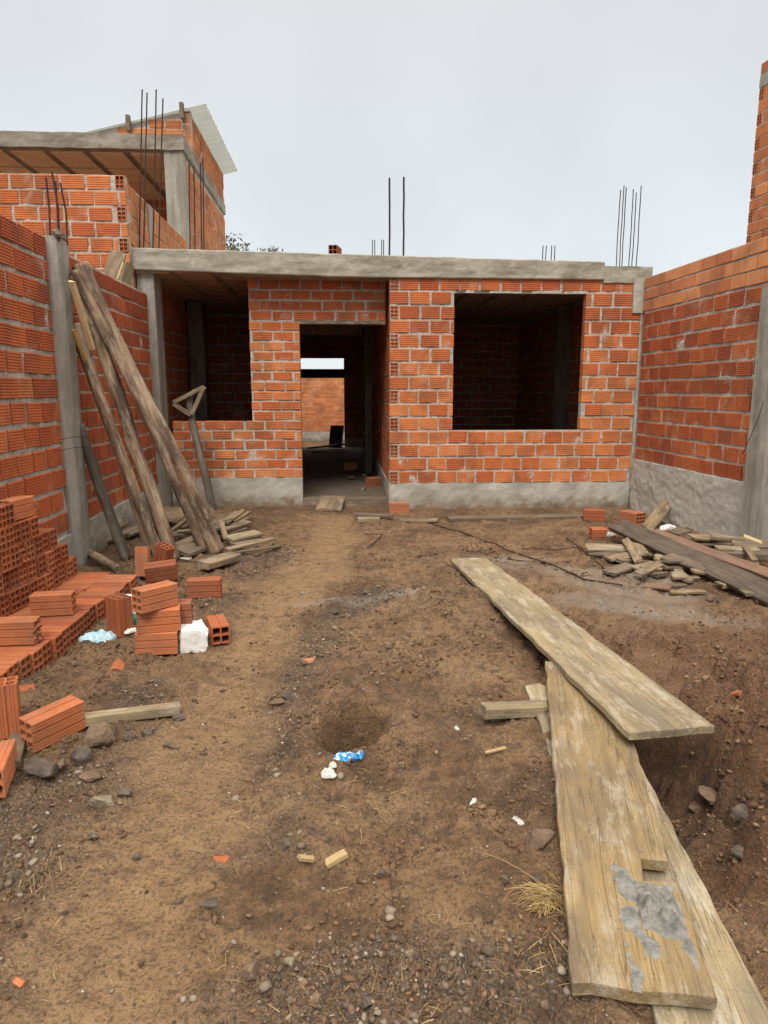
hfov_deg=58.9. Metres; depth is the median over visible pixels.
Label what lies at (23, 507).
hollow brick
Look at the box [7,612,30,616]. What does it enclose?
hollow brick
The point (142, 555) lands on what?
hollow brick
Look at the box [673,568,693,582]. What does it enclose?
slat
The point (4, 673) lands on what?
hollow brick
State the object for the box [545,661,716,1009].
formwork board
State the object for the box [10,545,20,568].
hollow brick
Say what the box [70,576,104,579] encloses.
hollow brick
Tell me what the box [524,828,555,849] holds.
stone
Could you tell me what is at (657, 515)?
board offcut
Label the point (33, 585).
hollow brick
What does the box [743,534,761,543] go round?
slat
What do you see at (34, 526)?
hollow brick
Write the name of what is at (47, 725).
hollow brick
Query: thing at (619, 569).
plank
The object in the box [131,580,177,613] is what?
hollow brick
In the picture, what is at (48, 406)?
boundary wall
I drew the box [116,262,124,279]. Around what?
board offcut
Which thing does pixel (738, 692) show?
brick shard
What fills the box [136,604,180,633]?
hollow brick
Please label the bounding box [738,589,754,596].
slat
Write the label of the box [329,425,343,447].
plank
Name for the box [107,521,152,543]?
plank
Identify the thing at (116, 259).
board offcut
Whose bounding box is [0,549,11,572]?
hollow brick
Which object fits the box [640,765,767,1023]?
formwork board
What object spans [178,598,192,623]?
hollow brick
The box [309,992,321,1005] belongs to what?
stone
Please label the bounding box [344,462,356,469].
hollow brick
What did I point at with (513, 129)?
sky
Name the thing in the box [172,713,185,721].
stone
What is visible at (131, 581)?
hollow brick
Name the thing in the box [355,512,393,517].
edge timber
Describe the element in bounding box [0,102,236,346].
neighbour house
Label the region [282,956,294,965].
stone
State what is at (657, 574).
board offcut
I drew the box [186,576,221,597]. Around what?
hollow brick
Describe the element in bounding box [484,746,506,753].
wood chip
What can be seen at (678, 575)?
board offcut
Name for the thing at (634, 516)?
hollow brick
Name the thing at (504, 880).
stone
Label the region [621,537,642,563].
slat
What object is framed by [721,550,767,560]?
plank
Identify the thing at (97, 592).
hollow brick
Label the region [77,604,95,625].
hollow brick
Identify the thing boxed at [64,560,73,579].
hollow brick
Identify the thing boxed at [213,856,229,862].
brick shard
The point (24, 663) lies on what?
hollow brick
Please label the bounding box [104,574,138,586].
hollow brick
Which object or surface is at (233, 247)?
tree
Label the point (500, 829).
soil crumbs
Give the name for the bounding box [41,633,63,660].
hollow brick
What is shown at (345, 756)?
food wrapper
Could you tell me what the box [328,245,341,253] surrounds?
hollow brick
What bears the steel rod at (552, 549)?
on the ground
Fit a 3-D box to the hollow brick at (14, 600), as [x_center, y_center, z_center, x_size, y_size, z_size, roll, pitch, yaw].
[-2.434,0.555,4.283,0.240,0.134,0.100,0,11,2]
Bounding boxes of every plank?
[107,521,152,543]
[172,524,219,537]
[175,536,193,544]
[183,546,206,557]
[196,551,241,569]
[213,517,231,524]
[217,520,251,532]
[218,517,249,534]
[219,527,246,538]
[307,443,344,448]
[312,451,346,452]
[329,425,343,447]
[588,551,614,556]
[602,562,633,575]
[608,519,767,606]
[615,557,646,562]
[633,560,667,576]
[652,529,767,579]
[660,557,686,563]
[662,553,705,570]
[662,564,689,569]
[687,534,730,541]
[689,539,732,545]
[715,545,760,551]
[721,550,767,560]
[731,539,767,548]
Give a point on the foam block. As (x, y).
(193, 636)
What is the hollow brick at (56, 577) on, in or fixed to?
on the hollow brick
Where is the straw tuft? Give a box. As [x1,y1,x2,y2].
[484,853,565,924]
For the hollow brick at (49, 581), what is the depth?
4.70 m
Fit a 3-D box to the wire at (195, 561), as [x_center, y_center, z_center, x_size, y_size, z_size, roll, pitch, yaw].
[-1.688,0.344,6.349,1.191,0.044,0.973,0,10,0]
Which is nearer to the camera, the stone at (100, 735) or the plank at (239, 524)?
the stone at (100, 735)
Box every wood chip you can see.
[297,854,314,862]
[325,849,348,868]
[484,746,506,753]
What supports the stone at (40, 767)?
on the ground
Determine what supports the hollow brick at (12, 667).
on the ground
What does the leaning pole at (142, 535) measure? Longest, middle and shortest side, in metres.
1.988 x 0.105 x 0.080 m
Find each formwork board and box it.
[450,558,714,739]
[525,683,551,759]
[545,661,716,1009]
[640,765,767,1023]
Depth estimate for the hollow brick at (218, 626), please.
4.16 m
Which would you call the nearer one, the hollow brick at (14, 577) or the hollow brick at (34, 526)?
the hollow brick at (14, 577)
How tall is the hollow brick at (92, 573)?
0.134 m
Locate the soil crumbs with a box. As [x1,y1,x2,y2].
[0,543,767,1023]
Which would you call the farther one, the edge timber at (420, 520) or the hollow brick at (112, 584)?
the edge timber at (420, 520)
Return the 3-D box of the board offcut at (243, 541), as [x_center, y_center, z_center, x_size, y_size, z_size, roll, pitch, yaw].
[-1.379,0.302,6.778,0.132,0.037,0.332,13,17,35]
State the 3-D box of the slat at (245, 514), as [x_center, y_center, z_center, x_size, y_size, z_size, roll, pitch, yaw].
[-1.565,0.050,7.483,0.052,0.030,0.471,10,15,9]
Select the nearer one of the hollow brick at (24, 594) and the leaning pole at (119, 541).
the hollow brick at (24, 594)
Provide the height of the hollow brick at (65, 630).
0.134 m
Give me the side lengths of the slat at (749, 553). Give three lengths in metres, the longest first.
0.413 x 0.047 x 0.029 m
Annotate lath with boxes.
[68,280,95,349]
[71,329,86,360]
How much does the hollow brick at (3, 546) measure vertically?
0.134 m
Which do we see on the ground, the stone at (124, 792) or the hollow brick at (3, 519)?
the stone at (124, 792)
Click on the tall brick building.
(757, 227)
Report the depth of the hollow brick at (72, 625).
4.08 m
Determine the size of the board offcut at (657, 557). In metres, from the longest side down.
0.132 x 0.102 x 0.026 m
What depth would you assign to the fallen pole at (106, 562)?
5.78 m
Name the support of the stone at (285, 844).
on the ground
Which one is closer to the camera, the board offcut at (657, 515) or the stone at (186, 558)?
the stone at (186, 558)
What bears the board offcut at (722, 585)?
on the ground
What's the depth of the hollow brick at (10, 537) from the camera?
4.21 m
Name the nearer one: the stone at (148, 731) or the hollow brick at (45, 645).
the stone at (148, 731)
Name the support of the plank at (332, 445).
on the unfinished house at (481, 383)
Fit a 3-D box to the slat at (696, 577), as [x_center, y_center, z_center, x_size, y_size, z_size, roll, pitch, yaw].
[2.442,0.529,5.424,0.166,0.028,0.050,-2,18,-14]
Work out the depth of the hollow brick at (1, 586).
4.14 m
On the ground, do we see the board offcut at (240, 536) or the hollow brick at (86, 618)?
the hollow brick at (86, 618)
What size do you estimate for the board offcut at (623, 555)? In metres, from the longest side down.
0.240 x 0.171 x 0.025 m
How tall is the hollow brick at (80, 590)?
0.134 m
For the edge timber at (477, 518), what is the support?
on the ground
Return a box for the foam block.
[179,619,207,653]
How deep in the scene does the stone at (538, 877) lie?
2.04 m
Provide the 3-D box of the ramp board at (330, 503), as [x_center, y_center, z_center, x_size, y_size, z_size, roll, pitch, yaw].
[-0.691,-0.116,8.870,0.334,0.042,0.620,0,18,2]
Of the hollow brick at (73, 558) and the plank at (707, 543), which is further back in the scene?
the plank at (707, 543)
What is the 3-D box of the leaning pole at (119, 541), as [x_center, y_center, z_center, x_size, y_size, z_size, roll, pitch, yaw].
[-2.503,-0.165,6.050,0.107,1.266,0.100,-14,13,2]
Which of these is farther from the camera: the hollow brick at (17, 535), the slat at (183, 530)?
the slat at (183, 530)
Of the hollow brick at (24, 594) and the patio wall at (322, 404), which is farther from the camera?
the patio wall at (322, 404)
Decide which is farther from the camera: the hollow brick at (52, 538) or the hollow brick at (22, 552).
the hollow brick at (52, 538)
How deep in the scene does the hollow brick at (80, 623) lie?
4.18 m
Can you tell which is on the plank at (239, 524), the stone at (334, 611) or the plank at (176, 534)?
the plank at (176, 534)
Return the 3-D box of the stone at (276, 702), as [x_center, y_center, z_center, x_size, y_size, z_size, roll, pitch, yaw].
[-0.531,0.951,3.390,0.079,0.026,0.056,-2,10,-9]
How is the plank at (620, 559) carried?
on the ground
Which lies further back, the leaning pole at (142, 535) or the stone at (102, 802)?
the leaning pole at (142, 535)
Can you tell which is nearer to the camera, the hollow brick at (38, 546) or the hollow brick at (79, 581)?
the hollow brick at (38, 546)
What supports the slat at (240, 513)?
on the plank at (239, 524)
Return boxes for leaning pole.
[70,269,207,554]
[72,261,224,553]
[74,323,160,556]
[75,342,151,553]
[78,290,180,559]
[80,423,130,560]
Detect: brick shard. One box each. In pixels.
[12,977,26,987]
[19,684,35,690]
[110,658,124,669]
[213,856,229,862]
[302,657,314,662]
[729,689,741,696]
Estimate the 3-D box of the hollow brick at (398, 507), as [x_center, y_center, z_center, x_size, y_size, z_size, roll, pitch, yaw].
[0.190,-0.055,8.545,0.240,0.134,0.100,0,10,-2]
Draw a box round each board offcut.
[8,732,25,767]
[104,249,125,277]
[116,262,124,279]
[120,261,134,284]
[151,506,183,522]
[176,542,195,554]
[206,503,214,515]
[224,530,262,542]
[229,537,260,545]
[585,543,626,551]
[603,552,631,561]
[641,497,670,530]
[642,583,671,589]
[647,571,668,577]
[654,554,663,560]
[667,527,692,536]
[669,571,686,579]
[670,583,687,587]
[690,568,704,574]
[714,581,728,588]
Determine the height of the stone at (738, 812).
0.057 m
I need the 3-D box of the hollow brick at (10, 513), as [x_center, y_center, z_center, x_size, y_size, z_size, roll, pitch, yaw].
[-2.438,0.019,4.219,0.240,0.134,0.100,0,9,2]
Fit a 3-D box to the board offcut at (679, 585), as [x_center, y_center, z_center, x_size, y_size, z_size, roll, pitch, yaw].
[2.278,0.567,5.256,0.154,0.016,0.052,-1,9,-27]
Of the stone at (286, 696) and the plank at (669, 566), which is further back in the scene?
the plank at (669, 566)
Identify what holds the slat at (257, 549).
on the ground
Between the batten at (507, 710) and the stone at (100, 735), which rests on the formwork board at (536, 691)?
the batten at (507, 710)
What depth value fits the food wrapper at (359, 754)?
2.76 m
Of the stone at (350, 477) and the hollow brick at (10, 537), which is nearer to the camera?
the hollow brick at (10, 537)
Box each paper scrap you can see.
[124,627,136,633]
[321,767,336,777]
[329,761,336,767]
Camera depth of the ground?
2.59 m
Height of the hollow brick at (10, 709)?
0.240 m
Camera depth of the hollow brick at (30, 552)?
4.49 m
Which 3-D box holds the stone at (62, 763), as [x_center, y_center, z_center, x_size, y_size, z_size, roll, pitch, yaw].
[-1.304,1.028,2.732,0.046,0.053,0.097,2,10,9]
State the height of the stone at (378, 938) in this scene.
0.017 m
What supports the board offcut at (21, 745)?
on the ground
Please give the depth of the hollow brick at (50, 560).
4.73 m
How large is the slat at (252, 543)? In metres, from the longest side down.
0.538 x 0.072 x 0.042 m
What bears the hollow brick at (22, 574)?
on the hollow brick at (24, 594)
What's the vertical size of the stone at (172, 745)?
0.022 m
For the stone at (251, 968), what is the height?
0.048 m
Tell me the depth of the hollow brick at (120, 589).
4.80 m
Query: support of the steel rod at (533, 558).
on the ground
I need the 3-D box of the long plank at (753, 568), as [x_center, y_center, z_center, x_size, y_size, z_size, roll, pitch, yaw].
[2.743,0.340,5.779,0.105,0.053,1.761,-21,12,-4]
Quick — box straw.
[4,599,766,1023]
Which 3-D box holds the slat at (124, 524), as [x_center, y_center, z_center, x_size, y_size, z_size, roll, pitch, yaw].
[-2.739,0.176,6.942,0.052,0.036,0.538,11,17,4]
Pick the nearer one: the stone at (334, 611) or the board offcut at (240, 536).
the stone at (334, 611)
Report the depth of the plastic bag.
4.15 m
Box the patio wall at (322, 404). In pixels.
[301,378,344,441]
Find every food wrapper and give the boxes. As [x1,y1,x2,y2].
[333,751,357,761]
[354,750,363,758]
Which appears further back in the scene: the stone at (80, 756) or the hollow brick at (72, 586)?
the hollow brick at (72, 586)
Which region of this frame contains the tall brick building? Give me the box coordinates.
[746,60,767,243]
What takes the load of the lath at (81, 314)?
attached to the leaning pole at (105, 333)
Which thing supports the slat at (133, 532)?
on the ground
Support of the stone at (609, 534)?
on the ground
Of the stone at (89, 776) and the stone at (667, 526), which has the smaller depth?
the stone at (89, 776)
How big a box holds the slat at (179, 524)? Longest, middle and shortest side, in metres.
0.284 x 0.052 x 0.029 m
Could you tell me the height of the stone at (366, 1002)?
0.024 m
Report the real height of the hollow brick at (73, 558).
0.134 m
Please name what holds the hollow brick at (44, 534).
on the hollow brick at (50, 560)
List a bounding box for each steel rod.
[432,524,622,585]
[466,550,543,563]
[522,547,585,549]
[566,537,614,577]
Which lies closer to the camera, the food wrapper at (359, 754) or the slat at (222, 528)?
the food wrapper at (359, 754)
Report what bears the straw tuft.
on the ground
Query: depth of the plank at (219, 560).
5.84 m
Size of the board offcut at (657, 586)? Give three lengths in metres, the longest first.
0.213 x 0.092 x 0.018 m
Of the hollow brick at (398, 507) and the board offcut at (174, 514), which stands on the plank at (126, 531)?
the board offcut at (174, 514)
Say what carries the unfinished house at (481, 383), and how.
on the ground
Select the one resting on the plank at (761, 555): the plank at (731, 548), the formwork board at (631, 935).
the plank at (731, 548)
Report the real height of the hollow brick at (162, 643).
0.134 m
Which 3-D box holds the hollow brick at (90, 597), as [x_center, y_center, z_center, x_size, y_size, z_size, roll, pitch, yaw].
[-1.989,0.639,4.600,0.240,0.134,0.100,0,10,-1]
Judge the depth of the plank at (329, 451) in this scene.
16.05 m
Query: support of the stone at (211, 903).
on the ground
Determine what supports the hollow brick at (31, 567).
on the hollow brick at (41, 583)
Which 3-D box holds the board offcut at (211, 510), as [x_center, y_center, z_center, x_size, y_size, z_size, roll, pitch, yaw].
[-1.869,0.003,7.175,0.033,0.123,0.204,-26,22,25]
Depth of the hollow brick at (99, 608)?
4.49 m
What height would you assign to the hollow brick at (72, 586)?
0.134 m
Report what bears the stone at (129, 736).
on the ground
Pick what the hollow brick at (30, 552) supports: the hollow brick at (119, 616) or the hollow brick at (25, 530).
the hollow brick at (25, 530)
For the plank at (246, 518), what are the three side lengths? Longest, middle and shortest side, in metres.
0.738 x 0.124 x 0.040 m
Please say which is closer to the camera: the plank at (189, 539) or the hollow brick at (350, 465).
the plank at (189, 539)
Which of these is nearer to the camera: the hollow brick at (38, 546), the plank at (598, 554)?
the hollow brick at (38, 546)
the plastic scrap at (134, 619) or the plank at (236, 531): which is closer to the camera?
the plastic scrap at (134, 619)
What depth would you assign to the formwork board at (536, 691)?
3.18 m
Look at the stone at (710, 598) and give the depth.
5.01 m
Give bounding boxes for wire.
[173,547,243,561]
[227,542,285,555]
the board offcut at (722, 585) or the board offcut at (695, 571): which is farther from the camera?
the board offcut at (695, 571)
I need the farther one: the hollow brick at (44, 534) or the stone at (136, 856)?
the hollow brick at (44, 534)
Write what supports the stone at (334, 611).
on the ground
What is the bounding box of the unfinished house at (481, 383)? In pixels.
[131,89,652,509]
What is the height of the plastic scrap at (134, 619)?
0.081 m
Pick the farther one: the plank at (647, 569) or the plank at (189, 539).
the plank at (189, 539)
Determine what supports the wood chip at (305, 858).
on the ground
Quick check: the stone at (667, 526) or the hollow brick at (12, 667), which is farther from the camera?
the stone at (667, 526)
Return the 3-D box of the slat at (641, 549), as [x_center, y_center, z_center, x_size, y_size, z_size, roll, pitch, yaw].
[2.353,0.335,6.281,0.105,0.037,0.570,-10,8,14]
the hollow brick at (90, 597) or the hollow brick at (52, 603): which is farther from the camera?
the hollow brick at (90, 597)
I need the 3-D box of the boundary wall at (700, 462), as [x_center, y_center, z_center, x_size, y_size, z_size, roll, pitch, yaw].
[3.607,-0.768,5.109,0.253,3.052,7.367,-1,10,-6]
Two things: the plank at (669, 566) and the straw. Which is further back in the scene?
the plank at (669, 566)
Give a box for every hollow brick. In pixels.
[0,495,35,520]
[0,503,14,526]
[0,506,7,529]
[0,529,6,552]
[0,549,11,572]
[0,574,3,596]
[0,593,9,616]
[0,616,43,645]
[0,640,51,666]
[0,647,43,673]
[0,654,31,678]
[0,661,19,679]
[0,670,8,677]
[0,676,21,738]
[0,739,17,797]
[1,571,10,592]
[5,526,14,549]
[5,588,21,612]
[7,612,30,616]
[9,567,19,588]
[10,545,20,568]
[12,523,21,545]
[15,519,29,541]
[15,584,29,607]
[15,607,30,611]
[18,563,27,584]
[18,695,85,752]
[19,542,28,563]
[24,516,39,538]
[24,579,38,594]
[25,539,34,560]
[26,558,36,580]
[29,590,76,616]
[33,535,42,556]
[35,554,46,575]
[35,575,45,590]
[39,528,57,549]
[39,531,48,552]
[39,620,77,645]
[40,626,70,651]
[41,615,83,636]
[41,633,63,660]
[43,550,55,571]
[43,571,54,590]
[50,546,61,566]
[52,567,58,587]
[53,588,85,593]
[55,584,91,589]
[58,543,68,563]
[58,564,65,583]
[61,580,97,583]
[61,610,90,633]
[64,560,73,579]
[69,556,76,574]
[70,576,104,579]
[74,572,109,575]
[76,595,106,617]
[76,599,104,621]
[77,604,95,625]
[78,591,117,594]
[85,587,124,593]
[90,582,128,593]
[97,578,135,593]
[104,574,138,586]
[105,593,132,636]
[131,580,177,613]
[134,631,178,654]
[135,546,150,576]
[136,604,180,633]
[144,559,177,582]
[153,542,174,561]
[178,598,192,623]
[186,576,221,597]
[206,614,230,644]
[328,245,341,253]
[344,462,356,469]
[365,476,381,486]
[389,502,408,512]
[583,508,604,520]
[589,527,607,539]
[620,510,645,524]
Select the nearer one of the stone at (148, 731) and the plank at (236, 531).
the stone at (148, 731)
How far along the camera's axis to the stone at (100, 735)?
2.91 m
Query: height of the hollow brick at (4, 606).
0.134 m
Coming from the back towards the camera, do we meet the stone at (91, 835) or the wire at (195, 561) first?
the wire at (195, 561)
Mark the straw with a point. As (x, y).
(344, 887)
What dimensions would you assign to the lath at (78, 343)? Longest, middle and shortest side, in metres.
0.287 x 0.032 x 0.031 m
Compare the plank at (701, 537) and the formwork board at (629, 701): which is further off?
the plank at (701, 537)
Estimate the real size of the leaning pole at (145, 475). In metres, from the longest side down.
2.491 x 0.150 x 0.143 m
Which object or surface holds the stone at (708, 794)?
on the ground
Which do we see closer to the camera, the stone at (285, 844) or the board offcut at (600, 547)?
the stone at (285, 844)
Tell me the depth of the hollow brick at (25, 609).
4.32 m
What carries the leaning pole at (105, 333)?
on the ground
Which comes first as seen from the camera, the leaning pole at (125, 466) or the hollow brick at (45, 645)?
the hollow brick at (45, 645)
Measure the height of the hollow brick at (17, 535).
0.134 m
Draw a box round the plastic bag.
[78,629,116,642]
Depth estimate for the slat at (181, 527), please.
7.06 m
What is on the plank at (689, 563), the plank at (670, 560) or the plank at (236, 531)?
the plank at (670, 560)
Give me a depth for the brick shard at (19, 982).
1.77 m
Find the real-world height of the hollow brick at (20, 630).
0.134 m
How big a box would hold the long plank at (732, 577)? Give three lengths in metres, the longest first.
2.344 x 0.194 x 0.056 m
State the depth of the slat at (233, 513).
7.39 m
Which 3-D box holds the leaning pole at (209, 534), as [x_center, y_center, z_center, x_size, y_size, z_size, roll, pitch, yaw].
[-2.071,-0.855,6.102,0.196,2.758,0.182,-25,16,-13]
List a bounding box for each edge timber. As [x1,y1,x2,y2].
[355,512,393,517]
[357,517,379,522]
[398,518,439,522]
[447,513,582,522]
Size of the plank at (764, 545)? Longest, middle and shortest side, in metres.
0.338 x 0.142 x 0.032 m
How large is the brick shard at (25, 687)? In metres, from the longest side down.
0.076 x 0.050 x 0.019 m
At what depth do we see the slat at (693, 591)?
5.08 m
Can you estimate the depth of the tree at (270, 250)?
34.06 m
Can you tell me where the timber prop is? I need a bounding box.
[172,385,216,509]
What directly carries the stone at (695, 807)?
on the ground
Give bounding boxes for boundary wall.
[0,171,160,564]
[629,236,767,552]
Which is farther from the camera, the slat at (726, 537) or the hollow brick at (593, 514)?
the hollow brick at (593, 514)
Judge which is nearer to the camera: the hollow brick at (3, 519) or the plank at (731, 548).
the hollow brick at (3, 519)
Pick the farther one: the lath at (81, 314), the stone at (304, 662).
the lath at (81, 314)
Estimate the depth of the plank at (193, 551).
6.30 m
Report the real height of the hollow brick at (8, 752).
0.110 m
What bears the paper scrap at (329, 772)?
on the ground
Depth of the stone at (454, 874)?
2.09 m
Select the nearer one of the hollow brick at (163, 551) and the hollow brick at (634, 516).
the hollow brick at (163, 551)
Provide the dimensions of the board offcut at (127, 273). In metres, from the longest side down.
0.345 x 0.154 x 0.033 m
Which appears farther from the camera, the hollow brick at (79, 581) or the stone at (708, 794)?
the hollow brick at (79, 581)
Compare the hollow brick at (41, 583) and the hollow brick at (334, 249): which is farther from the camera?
the hollow brick at (334, 249)
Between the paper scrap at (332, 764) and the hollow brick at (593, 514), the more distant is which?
the hollow brick at (593, 514)
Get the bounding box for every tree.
[226,233,257,251]
[260,246,282,251]
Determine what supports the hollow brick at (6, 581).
on the hollow brick at (14, 600)
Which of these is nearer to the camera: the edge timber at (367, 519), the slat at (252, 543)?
the slat at (252, 543)
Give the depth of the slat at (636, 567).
5.65 m
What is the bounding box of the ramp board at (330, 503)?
[315,496,345,510]
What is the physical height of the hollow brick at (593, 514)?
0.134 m
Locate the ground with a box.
[0,442,767,1023]
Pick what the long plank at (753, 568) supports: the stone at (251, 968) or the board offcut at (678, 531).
the board offcut at (678, 531)
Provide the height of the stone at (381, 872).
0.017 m
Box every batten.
[83,701,180,726]
[478,700,548,719]
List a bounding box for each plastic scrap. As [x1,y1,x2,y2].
[132,612,136,623]
[512,816,523,825]
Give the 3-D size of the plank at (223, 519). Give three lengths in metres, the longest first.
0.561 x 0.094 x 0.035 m
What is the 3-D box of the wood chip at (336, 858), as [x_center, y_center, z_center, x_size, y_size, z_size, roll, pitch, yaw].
[-0.153,1.112,2.182,0.076,0.020,0.030,-21,17,-20]
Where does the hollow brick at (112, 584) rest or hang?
on the ground
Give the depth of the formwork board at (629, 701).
3.32 m
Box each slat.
[120,521,130,528]
[128,523,154,536]
[169,523,187,528]
[171,518,186,530]
[177,529,190,532]
[217,511,238,523]
[218,520,227,540]
[224,537,275,551]
[226,509,245,523]
[232,511,251,522]
[234,545,279,552]
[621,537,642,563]
[630,561,653,569]
[632,542,648,555]
[669,589,705,593]
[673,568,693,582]
[681,575,700,580]
[710,534,744,540]
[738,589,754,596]
[742,543,757,561]
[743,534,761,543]
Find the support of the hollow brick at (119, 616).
on the ground
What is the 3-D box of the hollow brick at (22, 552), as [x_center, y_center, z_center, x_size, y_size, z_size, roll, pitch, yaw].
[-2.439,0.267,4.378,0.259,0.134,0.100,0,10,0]
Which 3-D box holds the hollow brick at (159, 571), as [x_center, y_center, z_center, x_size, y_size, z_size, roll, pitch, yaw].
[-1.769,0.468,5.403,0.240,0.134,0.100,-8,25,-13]
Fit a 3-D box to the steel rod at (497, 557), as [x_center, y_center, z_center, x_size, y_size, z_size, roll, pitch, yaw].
[1.107,0.417,6.254,0.043,0.060,0.862,-10,14,-44]
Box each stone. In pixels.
[24,756,58,777]
[57,758,66,771]
[70,744,91,767]
[79,769,100,782]
[83,722,114,747]
[87,832,98,839]
[89,795,114,808]
[117,787,131,796]
[123,731,136,741]
[131,852,140,859]
[141,728,153,736]
[163,741,179,748]
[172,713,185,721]
[180,557,191,560]
[199,897,217,908]
[242,958,261,980]
[270,699,284,705]
[281,693,299,700]
[281,840,290,849]
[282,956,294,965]
[300,660,308,665]
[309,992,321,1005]
[329,609,339,613]
[347,475,355,479]
[360,995,371,1009]
[374,935,381,941]
[378,868,384,875]
[447,871,458,877]
[500,875,507,883]
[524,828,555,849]
[531,874,541,882]
[541,1000,548,1009]
[606,532,615,536]
[660,524,675,529]
[687,801,701,813]
[698,785,716,806]
[706,594,715,602]
[729,803,747,821]
[731,845,743,859]
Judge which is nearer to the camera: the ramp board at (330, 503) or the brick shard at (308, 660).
the brick shard at (308, 660)
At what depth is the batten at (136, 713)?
3.15 m
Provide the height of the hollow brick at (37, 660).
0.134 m
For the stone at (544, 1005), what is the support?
on the ground
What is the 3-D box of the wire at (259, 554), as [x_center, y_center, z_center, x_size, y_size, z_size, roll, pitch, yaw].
[-1.270,0.355,6.562,0.596,0.036,0.486,0,10,0]
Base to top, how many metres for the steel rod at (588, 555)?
0.032 m
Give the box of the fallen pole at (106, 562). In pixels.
[87,548,121,573]
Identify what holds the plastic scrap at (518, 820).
on the ground
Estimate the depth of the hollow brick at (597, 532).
7.04 m
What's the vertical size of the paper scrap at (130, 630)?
0.035 m
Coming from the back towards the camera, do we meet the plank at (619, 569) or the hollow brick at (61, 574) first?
the plank at (619, 569)
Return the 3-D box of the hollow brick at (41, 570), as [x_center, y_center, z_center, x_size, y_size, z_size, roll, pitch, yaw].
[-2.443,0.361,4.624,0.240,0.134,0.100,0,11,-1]
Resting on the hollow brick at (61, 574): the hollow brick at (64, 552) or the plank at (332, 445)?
the hollow brick at (64, 552)
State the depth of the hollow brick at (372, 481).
10.43 m
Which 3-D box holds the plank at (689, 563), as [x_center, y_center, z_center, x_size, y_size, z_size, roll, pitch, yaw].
[2.517,0.421,5.634,0.131,0.033,0.422,-15,22,-27]
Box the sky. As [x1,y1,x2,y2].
[0,0,767,368]
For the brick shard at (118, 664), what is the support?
on the ground
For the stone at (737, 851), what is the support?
on the ground

